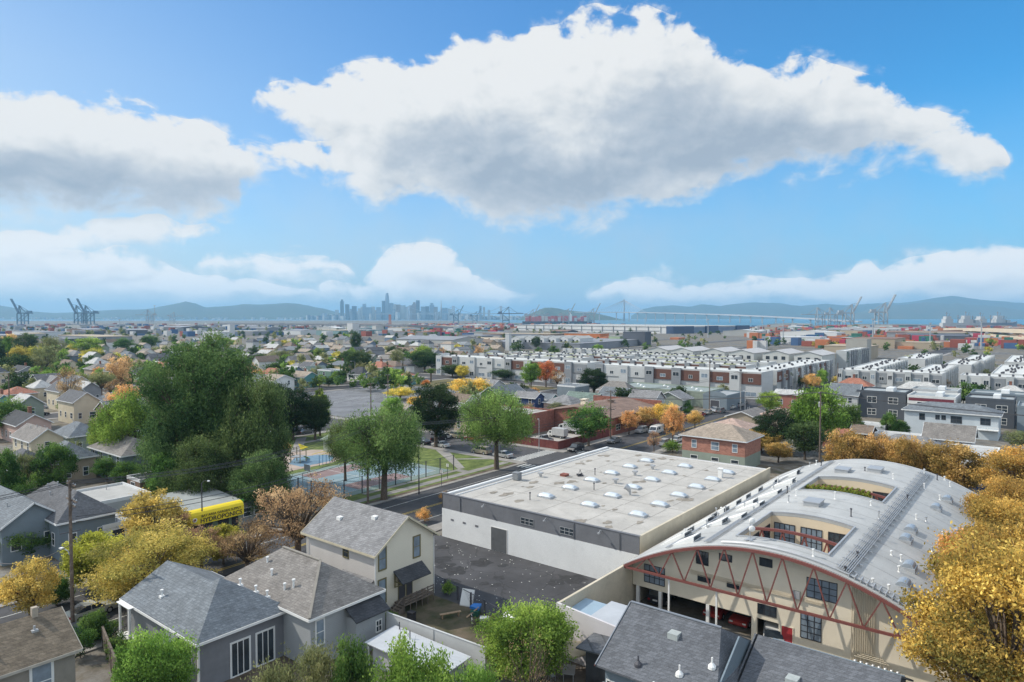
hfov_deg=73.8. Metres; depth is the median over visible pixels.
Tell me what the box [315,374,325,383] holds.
deciduous tree
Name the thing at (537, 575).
asphalt yard
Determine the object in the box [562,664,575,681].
garden table
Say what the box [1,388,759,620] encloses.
road markings
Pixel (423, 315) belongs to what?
skyscraper
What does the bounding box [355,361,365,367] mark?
deciduous tree
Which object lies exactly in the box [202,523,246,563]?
deciduous tree
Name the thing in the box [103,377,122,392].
deciduous tree
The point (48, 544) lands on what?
deciduous tree
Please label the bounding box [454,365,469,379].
deciduous tree
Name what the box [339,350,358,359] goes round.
evergreen tree
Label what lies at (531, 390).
house
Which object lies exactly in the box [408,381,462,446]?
evergreen tree
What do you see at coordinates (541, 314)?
dock crane
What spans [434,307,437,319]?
skyscraper
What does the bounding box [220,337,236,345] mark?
deciduous tree
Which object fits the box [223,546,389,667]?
house
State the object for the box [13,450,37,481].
deciduous tree
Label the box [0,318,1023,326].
water
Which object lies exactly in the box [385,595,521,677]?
back yard grass
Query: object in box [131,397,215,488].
deciduous tree
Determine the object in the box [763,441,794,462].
deciduous tree
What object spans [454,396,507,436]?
house
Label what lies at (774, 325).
industrial shed
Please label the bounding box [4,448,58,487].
house
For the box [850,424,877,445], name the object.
garden shed
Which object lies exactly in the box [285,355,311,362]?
house
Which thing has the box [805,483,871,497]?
ivy
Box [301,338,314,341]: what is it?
house
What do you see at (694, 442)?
window
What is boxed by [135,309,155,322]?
dock crane
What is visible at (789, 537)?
window
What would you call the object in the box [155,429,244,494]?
deciduous tree
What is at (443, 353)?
house
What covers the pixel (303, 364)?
house
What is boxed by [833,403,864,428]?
deciduous tree
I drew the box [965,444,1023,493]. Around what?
deciduous tree
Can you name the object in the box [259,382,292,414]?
evergreen tree
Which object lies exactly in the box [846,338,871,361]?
tower block
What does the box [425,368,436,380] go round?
palm tree
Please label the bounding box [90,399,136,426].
evergreen tree
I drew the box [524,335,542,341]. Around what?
white loft
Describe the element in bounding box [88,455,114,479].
deciduous tree
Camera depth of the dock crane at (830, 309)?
2396.96 m
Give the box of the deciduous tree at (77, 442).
[65,437,82,446]
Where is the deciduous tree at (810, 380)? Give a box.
[800,373,821,386]
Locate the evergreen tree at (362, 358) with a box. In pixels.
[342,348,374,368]
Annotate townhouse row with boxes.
[436,354,602,383]
[474,352,593,360]
[509,350,634,358]
[563,347,646,352]
[582,350,741,359]
[593,357,754,368]
[595,362,772,398]
[635,356,775,366]
[748,359,832,390]
[836,347,868,375]
[838,367,946,387]
[850,359,907,369]
[898,353,942,367]
[918,364,958,386]
[944,358,982,383]
[959,373,1023,402]
[964,354,994,373]
[991,364,1023,374]
[1004,355,1023,364]
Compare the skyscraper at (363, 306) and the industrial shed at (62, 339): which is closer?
the industrial shed at (62, 339)
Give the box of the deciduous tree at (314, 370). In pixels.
[309,365,324,373]
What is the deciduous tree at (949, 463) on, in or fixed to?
on the ground at (92, 666)
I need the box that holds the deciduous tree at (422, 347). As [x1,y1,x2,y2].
[413,343,433,369]
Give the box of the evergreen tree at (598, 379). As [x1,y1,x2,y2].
[576,368,608,392]
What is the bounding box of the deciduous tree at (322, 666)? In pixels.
[302,639,342,681]
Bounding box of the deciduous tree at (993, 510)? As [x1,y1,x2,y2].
[952,493,1023,536]
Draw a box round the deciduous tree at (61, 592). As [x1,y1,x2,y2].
[50,574,75,605]
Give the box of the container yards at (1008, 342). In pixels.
[0,323,1023,349]
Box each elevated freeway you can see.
[943,328,1023,335]
[984,333,1023,339]
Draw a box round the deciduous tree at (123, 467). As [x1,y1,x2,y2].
[108,460,147,482]
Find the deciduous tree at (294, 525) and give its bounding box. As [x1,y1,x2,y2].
[253,471,351,551]
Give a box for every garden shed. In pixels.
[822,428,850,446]
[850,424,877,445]
[862,421,887,431]
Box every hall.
[504,405,553,434]
[550,395,661,435]
[559,459,977,681]
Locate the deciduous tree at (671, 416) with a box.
[658,405,685,439]
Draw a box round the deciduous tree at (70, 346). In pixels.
[66,343,78,350]
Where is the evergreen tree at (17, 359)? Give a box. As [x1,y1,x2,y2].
[0,352,32,367]
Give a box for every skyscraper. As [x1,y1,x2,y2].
[340,300,343,315]
[345,304,349,319]
[352,306,356,319]
[358,308,360,319]
[362,304,365,315]
[365,307,371,319]
[372,307,374,319]
[376,307,380,319]
[382,301,384,319]
[385,293,388,319]
[389,303,392,319]
[400,305,404,319]
[405,307,407,319]
[412,302,415,319]
[416,300,419,319]
[421,307,425,319]
[425,306,428,319]
[430,303,433,319]
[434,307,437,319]
[439,303,441,319]
[442,308,447,319]
[448,309,451,319]
[479,306,481,319]
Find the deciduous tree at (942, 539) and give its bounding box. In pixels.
[927,526,992,614]
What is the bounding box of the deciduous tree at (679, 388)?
[670,386,686,392]
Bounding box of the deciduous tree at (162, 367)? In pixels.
[149,363,177,377]
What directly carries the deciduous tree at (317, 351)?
on the ground at (92, 666)
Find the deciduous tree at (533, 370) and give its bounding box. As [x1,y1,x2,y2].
[519,360,542,387]
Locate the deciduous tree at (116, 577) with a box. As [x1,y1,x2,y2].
[69,513,222,609]
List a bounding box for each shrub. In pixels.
[0,475,40,495]
[73,624,97,657]
[84,616,124,641]
[102,629,134,663]
[415,505,431,520]
[440,580,456,594]
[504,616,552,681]
[661,439,681,451]
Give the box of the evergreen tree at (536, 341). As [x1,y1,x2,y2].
[530,336,540,346]
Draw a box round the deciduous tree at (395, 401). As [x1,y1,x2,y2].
[378,395,404,415]
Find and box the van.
[648,424,663,433]
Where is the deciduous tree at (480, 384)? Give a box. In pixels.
[447,377,491,393]
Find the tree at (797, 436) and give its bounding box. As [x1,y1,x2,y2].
[775,419,831,459]
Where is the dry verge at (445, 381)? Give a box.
[412,379,555,390]
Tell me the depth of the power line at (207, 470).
78.73 m
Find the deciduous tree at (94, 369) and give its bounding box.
[90,366,103,374]
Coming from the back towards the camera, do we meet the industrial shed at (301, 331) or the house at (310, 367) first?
the industrial shed at (301, 331)
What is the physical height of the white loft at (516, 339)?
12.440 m
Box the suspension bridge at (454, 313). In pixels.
[383,306,518,319]
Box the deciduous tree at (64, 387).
[55,366,85,396]
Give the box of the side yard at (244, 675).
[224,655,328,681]
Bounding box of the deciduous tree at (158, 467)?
[143,451,189,494]
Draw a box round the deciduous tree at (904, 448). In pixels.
[882,433,926,468]
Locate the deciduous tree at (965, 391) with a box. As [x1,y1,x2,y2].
[951,381,979,403]
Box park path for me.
[291,437,507,502]
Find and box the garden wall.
[386,611,486,673]
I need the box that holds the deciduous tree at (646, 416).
[631,406,657,424]
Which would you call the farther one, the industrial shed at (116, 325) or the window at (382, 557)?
the industrial shed at (116, 325)
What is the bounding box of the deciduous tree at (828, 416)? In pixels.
[788,379,852,452]
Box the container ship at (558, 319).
[522,313,591,323]
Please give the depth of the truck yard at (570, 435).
171.57 m
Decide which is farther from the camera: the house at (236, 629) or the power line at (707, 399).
the power line at (707, 399)
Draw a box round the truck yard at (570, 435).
[530,431,580,440]
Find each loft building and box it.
[646,345,682,353]
[670,346,709,354]
[701,347,739,355]
[728,348,768,360]
[763,348,802,363]
[793,349,835,375]
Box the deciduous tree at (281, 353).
[270,348,292,359]
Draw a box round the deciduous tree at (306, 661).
[293,631,328,681]
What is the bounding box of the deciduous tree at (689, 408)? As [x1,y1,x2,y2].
[678,400,693,412]
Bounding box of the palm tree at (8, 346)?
[2,336,13,363]
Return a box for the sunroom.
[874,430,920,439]
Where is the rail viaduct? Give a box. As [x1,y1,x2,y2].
[213,323,452,329]
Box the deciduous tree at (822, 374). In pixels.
[816,369,829,386]
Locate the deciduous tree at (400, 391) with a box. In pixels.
[382,386,414,398]
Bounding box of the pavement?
[0,345,1016,656]
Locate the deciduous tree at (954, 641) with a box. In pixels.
[885,521,1023,681]
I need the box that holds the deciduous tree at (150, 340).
[139,334,161,346]
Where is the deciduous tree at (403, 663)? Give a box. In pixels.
[362,627,459,681]
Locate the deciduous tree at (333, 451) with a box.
[323,414,358,480]
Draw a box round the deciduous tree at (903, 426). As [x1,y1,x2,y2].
[896,419,911,432]
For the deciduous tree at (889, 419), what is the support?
on the ground at (92, 666)
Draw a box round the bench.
[439,610,460,618]
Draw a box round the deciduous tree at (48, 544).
[41,524,50,548]
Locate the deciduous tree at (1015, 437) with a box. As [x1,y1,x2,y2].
[1002,430,1023,451]
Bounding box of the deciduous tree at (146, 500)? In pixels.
[116,486,194,536]
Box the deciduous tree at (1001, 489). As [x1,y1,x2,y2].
[959,470,1023,522]
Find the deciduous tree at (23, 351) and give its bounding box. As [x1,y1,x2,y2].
[6,344,30,357]
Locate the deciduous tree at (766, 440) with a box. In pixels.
[749,429,783,452]
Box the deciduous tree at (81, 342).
[71,335,104,350]
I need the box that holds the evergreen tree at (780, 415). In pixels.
[752,407,795,442]
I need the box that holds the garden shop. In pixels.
[143,486,275,535]
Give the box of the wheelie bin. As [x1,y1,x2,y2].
[406,610,416,620]
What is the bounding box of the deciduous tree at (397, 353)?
[388,348,406,361]
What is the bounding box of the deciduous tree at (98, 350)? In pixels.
[85,347,104,353]
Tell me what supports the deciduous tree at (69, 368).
on the pavement
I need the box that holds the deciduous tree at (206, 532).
[178,523,226,568]
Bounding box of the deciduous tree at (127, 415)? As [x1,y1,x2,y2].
[89,384,154,459]
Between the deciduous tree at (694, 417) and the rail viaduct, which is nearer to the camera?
the deciduous tree at (694, 417)
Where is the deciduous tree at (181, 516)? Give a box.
[155,512,198,543]
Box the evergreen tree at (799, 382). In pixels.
[795,376,804,386]
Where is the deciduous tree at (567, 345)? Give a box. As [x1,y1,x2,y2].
[561,343,572,347]
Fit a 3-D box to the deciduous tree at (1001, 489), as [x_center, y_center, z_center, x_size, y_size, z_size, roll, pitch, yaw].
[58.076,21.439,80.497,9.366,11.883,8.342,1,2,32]
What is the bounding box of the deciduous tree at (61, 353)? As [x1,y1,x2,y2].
[55,348,69,359]
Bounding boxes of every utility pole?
[8,374,9,397]
[59,480,80,622]
[350,426,374,502]
[367,383,373,416]
[602,391,616,437]
[709,358,709,409]
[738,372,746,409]
[818,391,820,461]
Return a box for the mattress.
[460,588,474,606]
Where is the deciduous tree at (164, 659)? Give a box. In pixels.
[109,624,202,681]
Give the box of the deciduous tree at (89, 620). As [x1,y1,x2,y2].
[75,608,110,640]
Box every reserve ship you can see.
[939,311,980,326]
[975,311,1016,325]
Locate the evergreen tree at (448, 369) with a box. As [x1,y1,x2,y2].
[439,364,461,376]
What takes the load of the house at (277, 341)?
on the ground at (92, 666)
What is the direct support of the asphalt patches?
on the street at (416, 501)
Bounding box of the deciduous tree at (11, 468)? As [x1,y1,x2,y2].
[0,447,29,492]
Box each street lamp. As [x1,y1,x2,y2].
[201,480,209,528]
[418,440,423,493]
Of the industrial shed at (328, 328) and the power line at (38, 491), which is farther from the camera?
the industrial shed at (328, 328)
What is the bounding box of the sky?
[0,0,1023,317]
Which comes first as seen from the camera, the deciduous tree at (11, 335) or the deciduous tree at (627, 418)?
the deciduous tree at (627, 418)
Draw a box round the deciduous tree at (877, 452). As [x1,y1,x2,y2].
[864,431,893,461]
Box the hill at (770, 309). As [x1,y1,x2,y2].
[631,296,1023,318]
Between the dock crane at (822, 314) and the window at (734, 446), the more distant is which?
the dock crane at (822, 314)
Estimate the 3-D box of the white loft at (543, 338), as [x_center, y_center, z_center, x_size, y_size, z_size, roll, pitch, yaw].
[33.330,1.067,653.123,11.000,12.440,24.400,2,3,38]
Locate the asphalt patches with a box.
[225,414,707,589]
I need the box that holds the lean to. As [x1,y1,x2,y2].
[556,598,626,666]
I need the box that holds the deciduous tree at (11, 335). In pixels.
[1,333,16,343]
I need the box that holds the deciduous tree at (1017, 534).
[952,492,1023,652]
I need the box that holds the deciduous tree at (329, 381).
[323,376,334,385]
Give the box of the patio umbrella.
[555,640,585,663]
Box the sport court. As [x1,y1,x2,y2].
[286,462,449,499]
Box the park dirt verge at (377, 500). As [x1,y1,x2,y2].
[362,463,516,504]
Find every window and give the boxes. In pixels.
[10,538,21,551]
[29,661,53,681]
[44,530,49,544]
[51,532,54,546]
[68,532,76,544]
[83,466,88,475]
[111,528,124,538]
[201,522,212,530]
[218,518,228,524]
[243,506,250,516]
[315,617,324,647]
[342,548,348,558]
[375,618,381,632]
[378,545,386,571]
[378,577,386,601]
[413,534,420,558]
[521,517,533,525]
[560,526,572,535]
[644,563,664,586]
[690,454,697,458]
[691,439,696,447]
[696,550,708,565]
[697,574,710,583]
[701,373,707,377]
[711,441,718,450]
[711,457,718,461]
[719,553,731,562]
[727,582,739,589]
[731,375,737,379]
[731,459,738,464]
[732,444,737,452]
[745,392,755,396]
[757,603,776,617]
[759,557,771,567]
[763,524,769,537]
[774,522,794,542]
[800,527,821,550]
[800,613,821,642]
[806,577,837,603]
[828,532,844,552]
[867,396,876,402]
[867,408,875,414]
[872,491,888,500]
[888,397,897,403]
[888,410,896,416]
[919,413,924,419]
[951,416,961,423]
[980,418,990,425]
[996,405,1007,412]
[1001,418,1006,424]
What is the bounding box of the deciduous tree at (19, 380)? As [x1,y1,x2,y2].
[3,371,30,387]
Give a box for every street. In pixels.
[0,339,958,630]
[95,344,1023,464]
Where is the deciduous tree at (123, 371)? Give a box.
[105,354,134,390]
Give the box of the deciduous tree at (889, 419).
[880,411,899,430]
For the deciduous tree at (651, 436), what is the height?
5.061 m
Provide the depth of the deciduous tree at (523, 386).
224.64 m
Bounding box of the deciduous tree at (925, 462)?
[914,438,945,474]
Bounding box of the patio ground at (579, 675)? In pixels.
[518,660,585,681]
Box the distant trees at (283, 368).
[0,325,1023,390]
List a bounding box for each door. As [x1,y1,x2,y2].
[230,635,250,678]
[231,515,238,525]
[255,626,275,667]
[398,579,405,599]
[406,581,412,595]
[491,526,506,553]
[710,400,719,407]
[781,624,793,642]
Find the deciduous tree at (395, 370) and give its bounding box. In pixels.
[384,367,403,381]
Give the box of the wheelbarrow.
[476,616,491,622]
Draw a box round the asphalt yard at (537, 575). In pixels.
[432,534,596,616]
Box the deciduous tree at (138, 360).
[130,358,146,370]
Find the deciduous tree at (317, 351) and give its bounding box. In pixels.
[313,347,321,355]
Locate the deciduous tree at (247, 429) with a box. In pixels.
[212,363,295,484]
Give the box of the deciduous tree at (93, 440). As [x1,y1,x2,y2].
[85,406,125,448]
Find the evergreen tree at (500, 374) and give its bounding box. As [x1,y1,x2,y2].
[488,369,515,377]
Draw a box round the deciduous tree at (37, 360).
[24,356,47,369]
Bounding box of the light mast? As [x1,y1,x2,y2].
[980,320,982,349]
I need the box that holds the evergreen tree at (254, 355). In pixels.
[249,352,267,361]
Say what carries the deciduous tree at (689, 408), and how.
on the ground at (92, 666)
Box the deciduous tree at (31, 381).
[21,377,37,388]
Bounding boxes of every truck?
[430,434,447,440]
[536,434,553,440]
[547,427,567,438]
[558,420,580,434]
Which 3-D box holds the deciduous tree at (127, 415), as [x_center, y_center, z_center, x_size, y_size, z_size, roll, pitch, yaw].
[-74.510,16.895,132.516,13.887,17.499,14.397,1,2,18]
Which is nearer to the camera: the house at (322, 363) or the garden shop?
the garden shop
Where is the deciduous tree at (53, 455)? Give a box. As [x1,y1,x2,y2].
[27,441,80,486]
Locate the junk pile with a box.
[466,603,481,617]
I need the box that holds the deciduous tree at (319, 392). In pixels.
[312,378,330,435]
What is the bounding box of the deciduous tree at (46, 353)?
[29,343,61,367]
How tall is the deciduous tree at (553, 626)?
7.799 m
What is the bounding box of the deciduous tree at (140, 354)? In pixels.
[135,352,145,359]
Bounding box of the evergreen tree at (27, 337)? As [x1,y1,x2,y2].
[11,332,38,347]
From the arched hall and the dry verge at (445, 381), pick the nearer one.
the arched hall
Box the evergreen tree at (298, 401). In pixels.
[275,386,320,439]
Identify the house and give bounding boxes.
[0,367,9,385]
[0,389,7,402]
[0,406,53,441]
[0,485,54,566]
[0,606,82,681]
[3,386,39,398]
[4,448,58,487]
[6,393,45,417]
[9,363,31,374]
[9,423,66,452]
[25,380,50,400]
[26,481,120,560]
[29,373,62,383]
[42,440,99,482]
[44,380,84,410]
[46,375,61,383]
[54,419,92,450]
[55,389,101,423]
[58,359,78,372]
[60,375,89,383]
[65,350,81,361]
[76,379,103,396]
[82,352,101,362]
[83,361,105,376]
[84,357,110,364]
[87,435,148,480]
[93,394,146,422]
[97,388,118,401]
[98,344,108,351]
[100,353,119,362]
[105,339,119,348]
[113,348,126,353]
[116,560,285,681]
[120,351,136,355]
[127,354,139,360]
[136,348,155,352]
[138,342,150,348]
[145,351,170,361]
[159,341,173,349]
[191,337,204,345]
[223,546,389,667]
[230,343,244,351]
[231,337,241,344]
[246,338,258,347]
[252,355,278,369]
[256,350,275,355]
[257,335,268,343]
[259,373,295,390]
[263,368,277,373]
[266,344,282,348]
[270,339,283,346]
[283,342,296,347]
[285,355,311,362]
[286,345,300,353]
[287,335,298,340]
[287,365,303,370]
[293,352,312,355]
[293,368,319,387]
[298,342,312,345]
[298,348,312,352]
[299,361,318,367]
[300,496,439,615]
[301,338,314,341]
[301,343,313,347]
[303,363,326,372]
[306,360,327,366]
[312,344,329,350]
[313,356,327,362]
[317,368,343,384]
[324,339,335,344]
[326,342,337,349]
[326,349,340,356]
[330,358,352,369]
[331,337,342,344]
[331,344,345,350]
[338,336,349,342]
[343,340,351,346]
[344,347,363,351]
[346,367,367,381]
[361,337,371,340]
[363,344,377,350]
[366,345,384,354]
[366,359,393,369]
[369,354,377,362]
[376,355,391,361]
[378,342,393,347]
[379,402,413,420]
[384,335,396,340]
[385,360,407,372]
[397,341,409,346]
[397,347,413,354]
[400,360,422,371]
[401,372,415,384]
[408,342,424,348]
[420,340,433,347]
[431,351,449,368]
[441,341,455,350]
[443,393,478,409]
[448,351,467,354]
[452,345,469,352]
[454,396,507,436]
[464,342,478,352]
[464,377,505,394]
[474,346,489,352]
[479,383,524,404]
[483,338,495,344]
[486,350,502,352]
[490,345,503,352]
[494,339,502,344]
[514,391,545,407]
[518,384,537,391]
[542,393,557,400]
[542,394,580,408]
[557,383,589,395]
[566,391,601,400]
[576,600,913,681]
[596,381,636,391]
[598,385,629,396]
[628,388,665,414]
[664,390,693,414]
[678,422,764,466]
[715,418,757,430]
[724,407,764,424]
[759,408,791,422]
[773,388,803,408]
[828,383,863,410]
[839,374,875,386]
[857,386,912,419]
[878,434,942,447]
[897,381,937,388]
[901,401,1004,440]
[907,391,960,404]
[911,385,961,402]
[921,422,978,444]
[965,393,1016,428]
[970,389,1023,422]
[997,381,1023,391]
[1017,401,1023,434]
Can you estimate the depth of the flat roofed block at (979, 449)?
132.06 m
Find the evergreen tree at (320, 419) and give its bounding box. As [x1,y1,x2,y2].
[297,395,332,439]
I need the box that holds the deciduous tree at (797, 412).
[785,396,817,449]
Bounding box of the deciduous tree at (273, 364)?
[263,362,276,369]
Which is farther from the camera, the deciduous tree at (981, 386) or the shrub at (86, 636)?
the deciduous tree at (981, 386)
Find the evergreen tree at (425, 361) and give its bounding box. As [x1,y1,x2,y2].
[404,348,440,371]
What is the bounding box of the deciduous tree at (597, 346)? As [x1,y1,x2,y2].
[591,345,603,348]
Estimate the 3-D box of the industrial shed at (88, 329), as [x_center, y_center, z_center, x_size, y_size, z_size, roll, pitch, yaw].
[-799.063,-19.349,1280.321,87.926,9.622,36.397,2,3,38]
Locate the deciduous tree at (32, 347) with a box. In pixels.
[28,344,41,357]
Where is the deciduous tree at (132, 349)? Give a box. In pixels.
[127,347,137,353]
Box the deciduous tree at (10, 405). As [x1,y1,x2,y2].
[0,395,33,417]
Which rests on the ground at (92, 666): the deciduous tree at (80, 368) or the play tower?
the deciduous tree at (80, 368)
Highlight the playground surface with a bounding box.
[284,450,337,471]
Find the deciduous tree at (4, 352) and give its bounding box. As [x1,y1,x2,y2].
[0,350,9,361]
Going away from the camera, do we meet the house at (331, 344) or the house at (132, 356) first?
the house at (132, 356)
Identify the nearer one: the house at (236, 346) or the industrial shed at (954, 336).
the house at (236, 346)
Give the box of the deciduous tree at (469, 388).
[457,380,479,398]
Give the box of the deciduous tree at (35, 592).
[0,555,66,615]
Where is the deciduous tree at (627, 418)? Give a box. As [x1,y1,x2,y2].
[618,410,641,434]
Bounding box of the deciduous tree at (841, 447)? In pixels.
[820,427,874,461]
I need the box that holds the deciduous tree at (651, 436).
[647,431,663,451]
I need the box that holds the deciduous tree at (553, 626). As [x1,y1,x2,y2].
[470,595,582,681]
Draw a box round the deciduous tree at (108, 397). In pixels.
[102,384,139,400]
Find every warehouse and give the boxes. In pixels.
[442,447,770,578]
[517,324,749,333]
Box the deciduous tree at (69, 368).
[54,365,78,374]
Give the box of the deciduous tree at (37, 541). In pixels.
[0,531,51,555]
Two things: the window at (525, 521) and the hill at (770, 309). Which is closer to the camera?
the window at (525, 521)
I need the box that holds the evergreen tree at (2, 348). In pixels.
[0,338,15,357]
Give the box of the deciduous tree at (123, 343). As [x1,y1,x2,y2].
[111,337,135,347]
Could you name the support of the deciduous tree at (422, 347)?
on the ground at (92, 666)
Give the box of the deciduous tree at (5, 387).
[0,381,12,389]
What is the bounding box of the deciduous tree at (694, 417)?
[685,410,704,427]
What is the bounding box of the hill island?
[518,308,621,319]
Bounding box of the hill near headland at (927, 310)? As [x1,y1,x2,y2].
[846,302,1023,318]
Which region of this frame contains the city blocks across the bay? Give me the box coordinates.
[0,309,523,319]
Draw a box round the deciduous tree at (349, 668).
[329,632,374,681]
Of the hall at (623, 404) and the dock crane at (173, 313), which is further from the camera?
the dock crane at (173, 313)
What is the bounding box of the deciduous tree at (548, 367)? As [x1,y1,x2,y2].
[537,360,556,386]
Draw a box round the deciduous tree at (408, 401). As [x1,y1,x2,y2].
[406,396,419,405]
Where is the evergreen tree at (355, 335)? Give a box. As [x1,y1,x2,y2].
[349,330,362,346]
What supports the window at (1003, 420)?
in the modern house at (1001, 402)
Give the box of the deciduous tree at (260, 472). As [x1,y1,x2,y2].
[226,448,293,519]
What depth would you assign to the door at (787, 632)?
61.13 m
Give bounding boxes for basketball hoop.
[302,464,309,487]
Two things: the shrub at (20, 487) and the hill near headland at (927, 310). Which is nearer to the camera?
the shrub at (20, 487)
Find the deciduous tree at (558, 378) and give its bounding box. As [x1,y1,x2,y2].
[549,370,565,384]
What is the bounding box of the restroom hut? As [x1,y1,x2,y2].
[320,434,332,452]
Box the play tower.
[290,444,308,462]
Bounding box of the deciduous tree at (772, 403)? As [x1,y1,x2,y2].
[755,389,782,409]
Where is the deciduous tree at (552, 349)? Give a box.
[548,346,560,352]
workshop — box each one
[628,382,724,406]
[703,390,744,410]
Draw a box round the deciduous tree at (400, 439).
[330,395,428,499]
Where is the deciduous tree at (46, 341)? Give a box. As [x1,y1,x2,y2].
[35,334,70,353]
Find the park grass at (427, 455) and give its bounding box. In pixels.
[235,432,510,502]
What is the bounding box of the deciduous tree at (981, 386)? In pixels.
[969,383,990,389]
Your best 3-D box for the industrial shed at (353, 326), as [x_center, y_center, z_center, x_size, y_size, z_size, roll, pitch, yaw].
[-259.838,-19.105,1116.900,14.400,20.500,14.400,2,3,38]
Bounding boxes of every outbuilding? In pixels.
[77,482,150,509]
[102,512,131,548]
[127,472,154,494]
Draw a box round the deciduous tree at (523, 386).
[508,382,529,390]
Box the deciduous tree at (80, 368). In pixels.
[77,365,87,372]
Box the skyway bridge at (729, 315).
[574,299,861,323]
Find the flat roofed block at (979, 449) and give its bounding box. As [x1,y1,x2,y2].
[943,442,999,489]
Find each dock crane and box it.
[10,299,32,324]
[67,298,89,323]
[76,299,98,323]
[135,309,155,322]
[167,312,177,322]
[450,305,463,322]
[497,307,523,323]
[524,305,538,316]
[528,309,549,320]
[559,304,574,323]
[584,303,600,322]
[801,307,829,325]
[821,307,841,324]
[836,296,861,324]
[868,294,895,323]
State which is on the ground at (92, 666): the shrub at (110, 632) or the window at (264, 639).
the shrub at (110, 632)
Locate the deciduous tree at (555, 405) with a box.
[546,400,561,408]
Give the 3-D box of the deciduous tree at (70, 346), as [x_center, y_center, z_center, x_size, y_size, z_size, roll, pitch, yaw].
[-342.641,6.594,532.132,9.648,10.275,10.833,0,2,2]
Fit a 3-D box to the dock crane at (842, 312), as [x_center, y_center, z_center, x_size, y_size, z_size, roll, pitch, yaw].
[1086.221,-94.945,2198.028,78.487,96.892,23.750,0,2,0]
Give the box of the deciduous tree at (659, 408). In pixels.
[651,402,678,429]
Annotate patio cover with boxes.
[364,622,470,681]
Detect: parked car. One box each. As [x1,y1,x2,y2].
[65,599,117,622]
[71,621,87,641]
[299,428,313,433]
[417,437,430,444]
[431,441,450,447]
[448,430,463,438]
[471,445,491,454]
[493,450,513,458]
[567,442,584,451]
[606,436,621,443]
[634,425,647,433]
[647,589,676,605]
[658,438,669,445]
[671,435,681,442]
[703,605,729,619]
[704,409,712,414]
[716,407,725,412]
[728,612,759,628]
[763,620,783,640]
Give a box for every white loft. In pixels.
[511,335,530,348]
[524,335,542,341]
[538,335,553,341]
[548,335,565,341]
[560,335,577,341]
[572,335,593,341]
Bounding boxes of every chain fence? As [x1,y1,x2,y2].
[294,477,324,494]
[325,455,453,497]
[435,574,499,617]
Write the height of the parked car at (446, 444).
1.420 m
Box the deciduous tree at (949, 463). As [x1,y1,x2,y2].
[923,437,991,488]
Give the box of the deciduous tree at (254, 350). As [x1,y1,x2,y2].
[246,347,260,354]
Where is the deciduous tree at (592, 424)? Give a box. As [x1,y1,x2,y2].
[562,400,616,445]
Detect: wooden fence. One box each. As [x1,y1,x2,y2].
[101,626,116,677]
[510,437,557,448]
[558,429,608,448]
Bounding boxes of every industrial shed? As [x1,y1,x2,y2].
[12,331,63,336]
[29,333,45,338]
[58,334,131,341]
[60,338,79,344]
[65,324,89,327]
[66,328,105,332]
[75,331,103,334]
[103,324,128,326]
[123,328,147,333]
[163,325,209,330]
[170,324,197,325]
[203,331,233,337]
[211,327,223,329]
[227,324,234,334]
[235,330,267,335]
[237,325,257,327]
[242,327,279,330]
[283,329,315,334]
[316,330,362,335]
[317,326,344,329]
[347,323,358,332]
[360,329,385,333]
[372,326,383,328]
[388,327,419,330]
[393,331,439,335]
[396,335,483,343]
[457,324,489,327]
[458,334,501,336]
[468,331,513,334]
[477,337,504,339]
[483,333,563,336]
[501,338,637,349]
[505,333,511,350]
[511,334,543,337]
[551,330,577,332]
[563,332,608,337]
[609,336,622,338]
[623,331,650,345]
[723,329,765,335]
[752,327,786,329]
[767,324,790,326]
[768,336,826,341]
[777,323,812,326]
[780,330,844,335]
[809,329,840,329]
[820,330,873,334]
[824,344,878,358]
[828,328,900,332]
[854,337,905,348]
[860,324,893,326]
[868,327,916,328]
[887,331,964,334]
[895,341,943,349]
[897,333,970,339]
[900,325,924,326]
[905,332,967,333]
[937,330,982,332]
[957,325,997,327]
[985,332,1023,335]
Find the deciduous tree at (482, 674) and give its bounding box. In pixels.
[451,656,500,681]
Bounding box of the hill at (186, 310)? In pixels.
[0,301,339,319]
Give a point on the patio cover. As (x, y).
(378, 644)
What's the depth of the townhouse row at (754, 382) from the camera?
265.28 m
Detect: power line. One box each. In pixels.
[0,483,71,498]
[0,545,68,563]
[1,481,67,495]
[1,484,72,499]
[68,427,355,480]
[71,430,351,481]
[74,427,367,482]
[75,428,369,483]
[76,449,373,516]
[76,452,373,521]
[370,390,605,424]
[374,391,615,426]
[376,406,615,446]
[388,408,615,448]
[392,391,605,424]
[396,392,608,425]
[620,392,813,398]
[620,392,817,399]
[627,392,815,398]
[819,392,1021,415]
[821,392,1023,415]
[825,392,1019,414]
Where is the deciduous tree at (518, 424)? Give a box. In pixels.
[453,378,537,469]
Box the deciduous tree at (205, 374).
[124,322,264,482]
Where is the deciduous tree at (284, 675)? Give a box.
[240,642,306,681]
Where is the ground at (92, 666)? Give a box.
[0,320,1023,681]
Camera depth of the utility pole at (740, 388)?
220.37 m
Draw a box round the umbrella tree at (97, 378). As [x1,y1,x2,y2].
[85,370,117,395]
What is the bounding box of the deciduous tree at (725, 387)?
[717,383,729,389]
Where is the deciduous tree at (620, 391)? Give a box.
[612,387,637,396]
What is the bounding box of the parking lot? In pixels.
[298,385,480,417]
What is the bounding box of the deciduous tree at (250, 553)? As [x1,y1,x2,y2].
[213,517,281,566]
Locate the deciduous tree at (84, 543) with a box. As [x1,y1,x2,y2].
[58,528,126,590]

